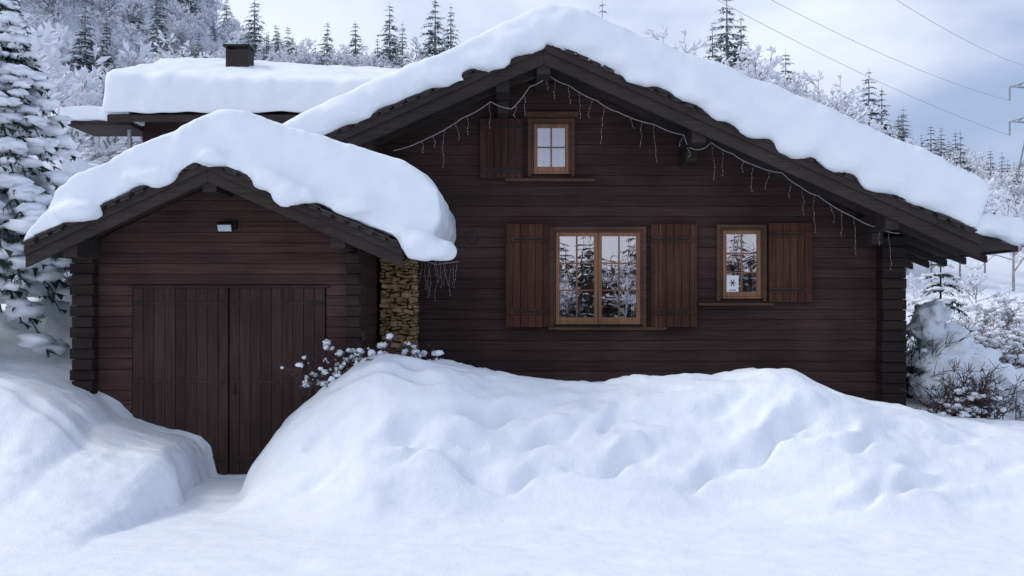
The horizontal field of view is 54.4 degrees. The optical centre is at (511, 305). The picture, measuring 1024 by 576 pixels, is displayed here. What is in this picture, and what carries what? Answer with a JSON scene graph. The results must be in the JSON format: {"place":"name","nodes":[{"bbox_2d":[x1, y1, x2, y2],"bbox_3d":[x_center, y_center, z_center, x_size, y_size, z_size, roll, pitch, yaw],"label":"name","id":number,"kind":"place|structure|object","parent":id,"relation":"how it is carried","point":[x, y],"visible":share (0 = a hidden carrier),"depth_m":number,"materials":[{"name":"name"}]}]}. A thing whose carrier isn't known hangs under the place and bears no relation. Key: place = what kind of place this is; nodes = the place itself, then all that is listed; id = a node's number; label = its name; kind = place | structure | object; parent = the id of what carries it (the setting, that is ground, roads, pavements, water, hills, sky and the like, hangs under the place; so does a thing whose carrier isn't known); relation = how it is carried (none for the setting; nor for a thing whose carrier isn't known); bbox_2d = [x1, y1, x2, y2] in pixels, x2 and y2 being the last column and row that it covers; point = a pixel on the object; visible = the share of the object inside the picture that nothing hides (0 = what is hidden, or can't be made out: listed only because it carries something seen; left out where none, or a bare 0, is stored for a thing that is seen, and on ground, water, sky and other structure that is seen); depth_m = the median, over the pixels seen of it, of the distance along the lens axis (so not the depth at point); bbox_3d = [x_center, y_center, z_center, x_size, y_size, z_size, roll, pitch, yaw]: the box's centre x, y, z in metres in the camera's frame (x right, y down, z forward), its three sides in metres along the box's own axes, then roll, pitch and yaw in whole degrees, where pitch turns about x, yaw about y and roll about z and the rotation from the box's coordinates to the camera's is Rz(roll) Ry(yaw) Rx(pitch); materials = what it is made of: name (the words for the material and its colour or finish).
{"place":"outdoors","nodes":[
{"label":"outdoors","id":0,"kind":"place"},
{"bbox_2d":[0,0,1023,575],"bbox_3d":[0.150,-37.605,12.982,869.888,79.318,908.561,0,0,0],"label":"snowy ground","id":1,"kind":"structure","parent":0,"point":[390,464],"depth_m":9.66,"materials":[{"name":"white snow"}]},
{"bbox_2d":[0,0,81,357],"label":"snow laden spruce","id":2,"kind":"object","parent":1,"relation":"on","point":[28,184],"visible":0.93,"depth_m":12.10,"materials":[{"name":"white plant"}]},
{"bbox_2d":[8,272,73,284],"bbox_3d":[-8.566,-0.630,17.560,2.372,1.108,1.971,0,0,-36],"label":"snowy bush","id":3,"kind":"object","parent":1,"relation":"on","point":[68,275],"visible":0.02,"depth_m":17.23,"materials":[{"name":"white snow"}]},
{"bbox_2d":[18,26,86,140],"bbox_3d":[-19.168,-6.377,38.693,6.042,9.554,9.487,0,0,-31],"label":"frosted tree","id":4,"kind":"object","parent":1,"relation":"on","point":[36,43],"visible":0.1,"depth_m":39.57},
{"bbox_2d":[37,107,86,158],"bbox_3d":[-15.522,-3.890,34.146,6.139,6.182,3.910,0,0,-7],"label":"frosted tree","id":5,"kind":"object","parent":1,"relation":"on","point":[57,111],"visible":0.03,"depth_m":34.22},
{"bbox_2d":[29,155,98,285],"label":"snowy shed","id":6,"kind":"structure","parent":1,"relation":"on","point":[73,167],"depth_m":19.02,"materials":[{"name":"white snow"}]},
{"bbox_2d":[25,20,136,164],"bbox_3d":[-20.754,-7.968,46.638,6.635,10.492,10.419,0,0,17],"label":"frosted tree","id":7,"kind":"object","parent":1,"relation":"on","point":[66,74],"visible":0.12,"depth_m":44.62,"materials":[{"name":"white plant"}]},
{"bbox_2d":[40,66,126,160],"bbox_3d":[-17.603,-6.176,43.164,5.290,8.365,8.307,0,0,32],"label":"frosted tree","id":8,"kind":"object","parent":1,"relation":"on","point":[86,83],"visible":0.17,"depth_m":41.52,"materials":[{"name":"white plant"}]},
{"bbox_2d":[66,125,105,164],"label":"frosted tree","id":9,"kind":"object","parent":1,"relation":"on","point":[80,148],"visible":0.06,"depth_m":35.55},
{"bbox_2d":[95,9,117,78],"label":"snowy conifer","id":10,"kind":"object","parent":1,"relation":"on","point":[104,41],"visible":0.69,"depth_m":74.96,"materials":[{"name":"grey plant"}]},
{"bbox_2d":[58,38,158,158],"bbox_3d":[-18.511,-8.813,49.255,9.233,9.298,5.880,0,0,31],"label":"frosted tree","id":11,"kind":"object","parent":1,"relation":"on","point":[144,50],"visible":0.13,"depth_m":49.76,"materials":[{"name":"white plant"}]},
{"bbox_2d":[141,56,156,139],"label":"frosted tree","id":12,"kind":"object","parent":1,"relation":"on","point":[153,60],"visible":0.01,"depth_m":59.18,"materials":[{"name":"white plant"}]},
{"bbox_2d":[138,0,179,60],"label":"snowy conifer","id":13,"kind":"object","parent":1,"relation":"on","point":[160,26],"visible":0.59,"depth_m":79.94,"materials":[{"name":"grey plant"}]},
{"bbox_2d":[147,29,213,60],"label":"frosted tree","id":14,"kind":"object","parent":1,"relation":"on","point":[167,53],"visible":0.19,"depth_m":69.61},
{"bbox_2d":[209,18,218,40],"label":"snowy conifer","id":15,"kind":"object","parent":1,"relation":"on","point":[213,32],"visible":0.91,"depth_m":99.98,"materials":[{"name":"grey plant"}]},
{"bbox_2d":[60,44,397,149],"bbox_3d":[-6.744,-2.990,28.293,8.573,7.980,8.669,0,0,0],"label":"neighbouring chalet","id":16,"kind":"object","parent":1,"relation":"on","point":[148,102],"visible":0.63,"depth_m":24.10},
{"bbox_2d":[207,29,268,60],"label":"frosted tree","id":17,"kind":"object","parent":1,"relation":"on","point":[234,40],"visible":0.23,"depth_m":83.48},
{"bbox_2d":[21,109,456,473],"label":"wooden garage","id":18,"kind":"structure","parent":1,"relation":"on","point":[224,264],"depth_m":11.78,"materials":[{"name":"brown wood"}]},
{"bbox_2d":[128,285,329,473],"bbox_3d":[-3.350,0.875,11.800,2.380,2.230,0.100,0,0,0],"label":"double door","id":19,"kind":"structure","parent":18,"relation":"in","point":[181,332],"depth_m":11.78,"materials":[{"name":"brown wood"}]},
{"bbox_2d":[240,0,271,56],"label":"snowy conifer","id":20,"kind":"object","parent":1,"relation":"on","point":[254,40],"visible":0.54,"depth_m":87.93,"materials":[{"name":"grey plant"}]},
{"bbox_2d":[254,41,284,61],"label":"frosted tree","id":21,"kind":"object","parent":1,"relation":"on","point":[261,53],"visible":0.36,"depth_m":85.75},
{"bbox_2d":[268,26,278,49],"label":"snowy conifer","id":22,"kind":"object","parent":1,"relation":"on","point":[274,35],"visible":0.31,"depth_m":99.93,"materials":[{"name":"grey plant"}]},
{"bbox_2d":[265,40,309,63],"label":"frosted tree","id":23,"kind":"object","parent":1,"relation":"on","point":[290,56],"visible":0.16,"depth_m":79.58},
{"bbox_2d":[288,37,329,64],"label":"frosted tree","id":24,"kind":"object","parent":1,"relation":"on","point":[304,50],"visible":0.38,"depth_m":79.31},
{"bbox_2d":[280,343,356,394],"bbox_3d":[-2.081,0.725,11.299,1.157,0.596,0.980,0,0,0],"label":"snowy shrub","id":25,"kind":"object","parent":1,"relation":"on","point":[306,384],"visible":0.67,"depth_m":11.37,"materials":[{"name":"white snow"}]},
{"bbox_2d":[318,23,337,58],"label":"snowy conifer","id":26,"kind":"object","parent":1,"relation":"on","point":[327,49],"visible":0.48,"depth_m":94.96,"materials":[{"name":"grey plant"}]},
{"bbox_2d":[324,43,364,65],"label":"frosted tree","id":27,"kind":"object","parent":1,"relation":"on","point":[341,58],"visible":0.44,"depth_m":87.58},
{"bbox_2d":[345,20,365,63],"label":"snowy conifer","id":28,"kind":"object","parent":1,"relation":"on","point":[354,40],"visible":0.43,"depth_m":91.97,"materials":[{"name":"grey plant"}]},
{"bbox_2d":[320,331,396,373],"bbox_3d":[-1.794,0.547,11.504,0.787,0.512,0.558,0,0,42],"label":"snowy shrub","id":29,"kind":"object","parent":1,"relation":"on","point":[358,353],"visible":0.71,"depth_m":11.47,"materials":[{"name":"white snow"}]},
{"bbox_2d":[355,44,387,66],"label":"frosted tree","id":30,"kind":"object","parent":1,"relation":"on","point":[377,63],"visible":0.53,"depth_m":89.65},
{"bbox_2d":[376,6,404,67],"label":"snowy conifer","id":31,"kind":"object","parent":1,"relation":"on","point":[394,50],"visible":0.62,"depth_m":91.92,"materials":[{"name":"grey plant"}]},
{"bbox_2d":[393,21,410,66],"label":"snowy conifer","id":32,"kind":"object","parent":1,"relation":"on","point":[402,42],"visible":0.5,"depth_m":93.96,"materials":[{"name":"grey plant"}]},
{"bbox_2d":[383,36,430,68],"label":"frosted tree","id":33,"kind":"object","parent":1,"relation":"on","point":[420,56],"visible":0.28,"depth_m":89.37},
{"bbox_2d":[383,341,443,359],"bbox_3d":[-1.166,0.567,11.746,0.711,0.309,0.485,0,0,-22],"label":"snowy shrub","id":34,"kind":"object","parent":1,"relation":"on","point":[415,351],"visible":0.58,"depth_m":11.76,"materials":[{"name":"white snow"}]},
{"bbox_2d":[416,0,451,59],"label":"snowy conifer","id":35,"kind":"object","parent":1,"relation":"on","point":[440,41],"visible":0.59,"depth_m":89.93,"materials":[{"name":"grey plant"}]},
{"bbox_2d":[440,7,460,48],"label":"snowy conifer","id":36,"kind":"object","parent":1,"relation":"on","point":[448,45],"visible":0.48,"depth_m":93.96,"materials":[{"name":"grey plant"}]},
{"bbox_2d":[0,0,1023,285],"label":"hillside forest","id":37,"kind":"object","parent":1,"relation":"on","point":[194,20],"visible":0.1,"depth_m":81.23,"materials":[{"name":"white plant"}]},
{"bbox_2d":[598,4,606,17],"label":"snowy conifer","id":38,"kind":"object","parent":1,"relation":"on","point":[602,5],"visible":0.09,"depth_m":94.98,"materials":[{"name":"grey plant"}]},
{"bbox_2d":[283,5,1023,405],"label":"wooden chalet","id":39,"kind":"object","parent":1,"relation":"on","point":[585,251],"visible":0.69,"depth_m":13.95,"materials":[{"name":"brown wood"}]},
{"bbox_2d":[528,118,574,176],"bbox_3d":[0.550,-2.220,13.986,0.660,0.820,0.087,0,0,0],"label":"attic window frame","id":40,"kind":"structure","parent":39,"relation":"in","point":[533,123],"depth_m":13.95,"materials":[{"name":"brown wood"}]},
{"bbox_2d":[538,128,564,166],"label":"attic window glass","id":41,"kind":"structure","parent":39,"relation":"in","point":[558,134],"depth_m":13.97,"materials":[{"name":"white"}]},
{"bbox_2d":[550,227,645,326],"bbox_3d":[1.205,-0.405,13.986,1.350,1.410,0.087,0,0,0],"label":"living room window frame","id":42,"kind":"structure","parent":39,"relation":"in","point":[555,232],"depth_m":13.95,"materials":[{"name":"brown wood"}]},
{"bbox_2d":[560,236,635,316],"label":"living room window glass","id":43,"kind":"structure","parent":39,"relation":"in","point":[585,244],"depth_m":13.97,"materials":[{"name":"white"}]},
{"bbox_2d":[393,76,899,300],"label":"string lights","id":44,"kind":"object","parent":39,"relation":"attached to","point":[640,143],"visible":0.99,"depth_m":13.25,"materials":[{"name":"white glass"}]},
{"bbox_2d":[716,224,766,301],"bbox_3d":[3.220,-0.600,13.986,0.700,1.080,0.087,0,0,0],"label":"kitchen window frame","id":45,"kind":"structure","parent":39,"relation":"in","point":[722,230],"depth_m":13.95,"materials":[{"name":"brown wood"}]},
{"bbox_2d":[727,234,756,291],"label":"kitchen window glass","id":46,"kind":"structure","parent":39,"relation":"in","point":[749,241],"depth_m":13.97,"materials":[{"name":"white"}]},
{"bbox_2d":[644,26,714,60],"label":"frosted tree","id":47,"kind":"object","parent":1,"relation":"on","point":[694,46],"visible":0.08,"depth_m":79.59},
{"bbox_2d":[704,25,722,60],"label":"snowy conifer","id":48,"kind":"object","parent":1,"relation":"on","point":[709,52],"visible":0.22,"depth_m":85.98,"materials":[{"name":"grey plant"}]},
{"bbox_2d":[709,0,750,67],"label":"snowy conifer","id":49,"kind":"object","parent":1,"relation":"on","point":[725,46],"visible":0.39,"depth_m":83.90,"materials":[{"name":"grey plant"}]},
{"bbox_2d":[727,18,755,78],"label":"snowy conifer","id":50,"kind":"object","parent":1,"relation":"on","point":[740,41],"visible":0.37,"depth_m":83.92,"materials":[{"name":"grey plant"}]},
{"bbox_2d":[717,45,822,99],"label":"frosted tree","id":51,"kind":"object","parent":1,"relation":"on","point":[736,67],"visible":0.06,"depth_m":77.01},
{"bbox_2d":[737,45,813,98],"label":"frosted tree","id":52,"kind":"object","parent":1,"relation":"on","point":[774,76],"visible":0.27,"depth_m":71.03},
{"bbox_2d":[749,58,814,97],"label":"frosted tree","id":53,"kind":"object","parent":1,"relation":"on","point":[797,80],"visible":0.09,"depth_m":73.68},
{"bbox_2d":[776,55,800,92],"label":"snowy conifer","id":54,"kind":"object","parent":1,"relation":"on","point":[787,71],"visible":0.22,"depth_m":83.98,"materials":[{"name":"grey plant"}]},
{"bbox_2d":[790,70,838,106],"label":"frosted tree","id":55,"kind":"object","parent":1,"relation":"on","point":[793,76],"visible":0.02,"depth_m":75.22,"materials":[{"name":"white plant"}]},
{"bbox_2d":[799,69,872,116],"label":"frosted tree","id":56,"kind":"object","parent":1,"relation":"on","point":[841,108],"visible":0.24,"depth_m":69.50,"materials":[{"name":"white plant"}]},
{"bbox_2d":[820,92,886,130],"bbox_3d":[21.876,-10.529,67.255,4.896,7.742,7.688,0,0,0],"label":"frosted tree","id":57,"kind":"object","parent":1,"relation":"on","point":[857,117],"visible":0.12,"depth_m":64.96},
{"bbox_2d":[841,101,882,131],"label":"frosted tree","id":58,"kind":"object","parent":1,"relation":"on","point":[846,103],"visible":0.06,"depth_m":69.89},
{"bbox_2d":[856,72,887,126],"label":"snowy conifer","id":59,"kind":"object","parent":1,"relation":"on","point":[870,100],"visible":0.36,"depth_m":75.93,"materials":[{"name":"grey plant"}]},
{"bbox_2d":[872,90,896,137],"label":"snowy conifer","id":60,"kind":"object","parent":1,"relation":"on","point":[884,119],"visible":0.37,"depth_m":77.88,"materials":[{"name":"grey plant"}]},
{"bbox_2d":[879,125,915,143],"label":"frosted tree","id":61,"kind":"object","parent":1,"relation":"on","point":[895,136],"visible":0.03,"depth_m":70.15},
{"bbox_2d":[895,110,911,141],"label":"snowy conifer","id":62,"kind":"object","parent":1,"relation":"on","point":[903,135],"visible":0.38,"depth_m":75.96,"materials":[{"name":"grey plant"}]},
{"bbox_2d":[862,319,978,397],"bbox_3d":[5.783,0.788,14.617,2.104,1.284,2.019,0,0,0],"label":"dark bush","id":63,"kind":"object","parent":1,"relation":"on","point":[910,374],"visible":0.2,"depth_m":14.30,"materials":[{"name":"black plant"}]},
{"bbox_2d":[903,272,939,306],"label":"frosted tree","id":64,"kind":"object","parent":1,"relation":"on","point":[913,292],"visible":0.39,"depth_m":35.81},
{"bbox_2d":[922,127,943,155],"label":"snowy conifer","id":65,"kind":"object","parent":1,"relation":"on","point":[930,145],"visible":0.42,"depth_m":73.90,"materials":[{"name":"grey plant"}]},
{"bbox_2d":[906,262,976,343],"bbox_3d":[9.623,-0.018,22.364,1.856,2.869,1.756,0,0,-21],"label":"snowy fir","id":66,"kind":"object","parent":1,"relation":"on","point":[932,287],"visible":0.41,"depth_m":22.17,"materials":[{"name":"white plant"}]},
{"bbox_2d":[924,257,965,278],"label":"frosted tree","id":67,"kind":"object","parent":1,"relation":"on","point":[926,269],"depth_m":47.98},
{"bbox_2d":[915,388,1008,418],"bbox_3d":[5.688,1.293,12.771,1.196,0.501,0.910,0,0,-41],"label":"bare shrub","id":68,"kind":"object","parent":1,"relation":"on","point":[956,408],"visible":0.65,"depth_m":12.57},
{"bbox_2d":[902,357,1023,419],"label":"bare shrub","id":69,"kind":"object","parent":1,"relation":"on","point":[981,398],"visible":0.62,"depth_m":12.90,"materials":[{"name":"brown plant"}]},
{"bbox_2d":[906,300,1023,404],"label":"snow mound","id":70,"kind":"object","parent":1,"relation":"on","point":[936,316],"visible":0.68,"depth_m":14.37,"materials":[{"name":"white snow"}]},
{"bbox_2d":[906,291,1023,340],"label":"snowy bush","id":71,"kind":"object","parent":1,"relation":"on","point":[1000,318],"visible":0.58,"depth_m":23.63,"materials":[{"name":"white snow"}]},
{"bbox_2d":[906,313,1023,359],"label":"snowy bush","id":72,"kind":"object","parent":1,"relation":"on","point":[1018,317],"visible":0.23,"depth_m":19.29,"materials":[{"name":"white snow"}]},
{"bbox_2d":[952,262,1017,320],"bbox_3d":[17.581,-0.550,37.080,2.172,2.275,1.383,0,0,-14],"label":"frosted tree","id":73,"kind":"object","parent":1,"relation":"on","point":[973,278],"visible":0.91,"depth_m":36.88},
{"bbox_2d":[960,187,1023,291],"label":"frosted tree","id":74,"kind":"object","parent":1,"relation":"on","point":[1018,213],"visible":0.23,"depth_m":44.92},
{"bbox_2d":[964,322,1023,365],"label":"snowy bush","id":75,"kind":"object","parent":1,"relation":"on","point":[1019,342],"visible":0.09,"depth_m":16.67,"materials":[{"name":"white snow"}]},
{"bbox_2d":[982,178,1023,272],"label":"frosted tree","id":76,"kind":"object","parent":1,"relation":"on","point":[992,203],"visible":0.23,"depth_m":49.43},
{"bbox_2d":[987,337,1023,368],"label":"snowy bush","id":77,"kind":"object","parent":1,"relation":"on","point":[1010,358],"visible":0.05,"depth_m":15.20,"materials":[{"name":"white snow"}]},
{"bbox_2d":[1008,397,1023,420],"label":"snowy bush","id":78,"kind":"object","parent":1,"relation":"on","point":[1020,412],"visible":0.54,"depth_m":13.55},
{"bbox_2d":[1009,82,1023,173],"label":"electricity pylon","id":79,"kind":"object","parent":1,"relation":"on","point":[1019,121],"visible":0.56,"depth_m":79.94,"materials":[{"name":"grey metal"}]},
{"bbox_2d":[718,0,1022,134],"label":"power lines","id":80,"kind":"object","parent":79,"relation":"attached to","point":[881,53],"visible":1,"depth_m":59.82,"materials":[{"name":"grey metal"}]},
{"bbox_2d":[214,0,1023,170],"label":"sky","id":81,"kind":"structure","parent":0,"point":[890,28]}
]}

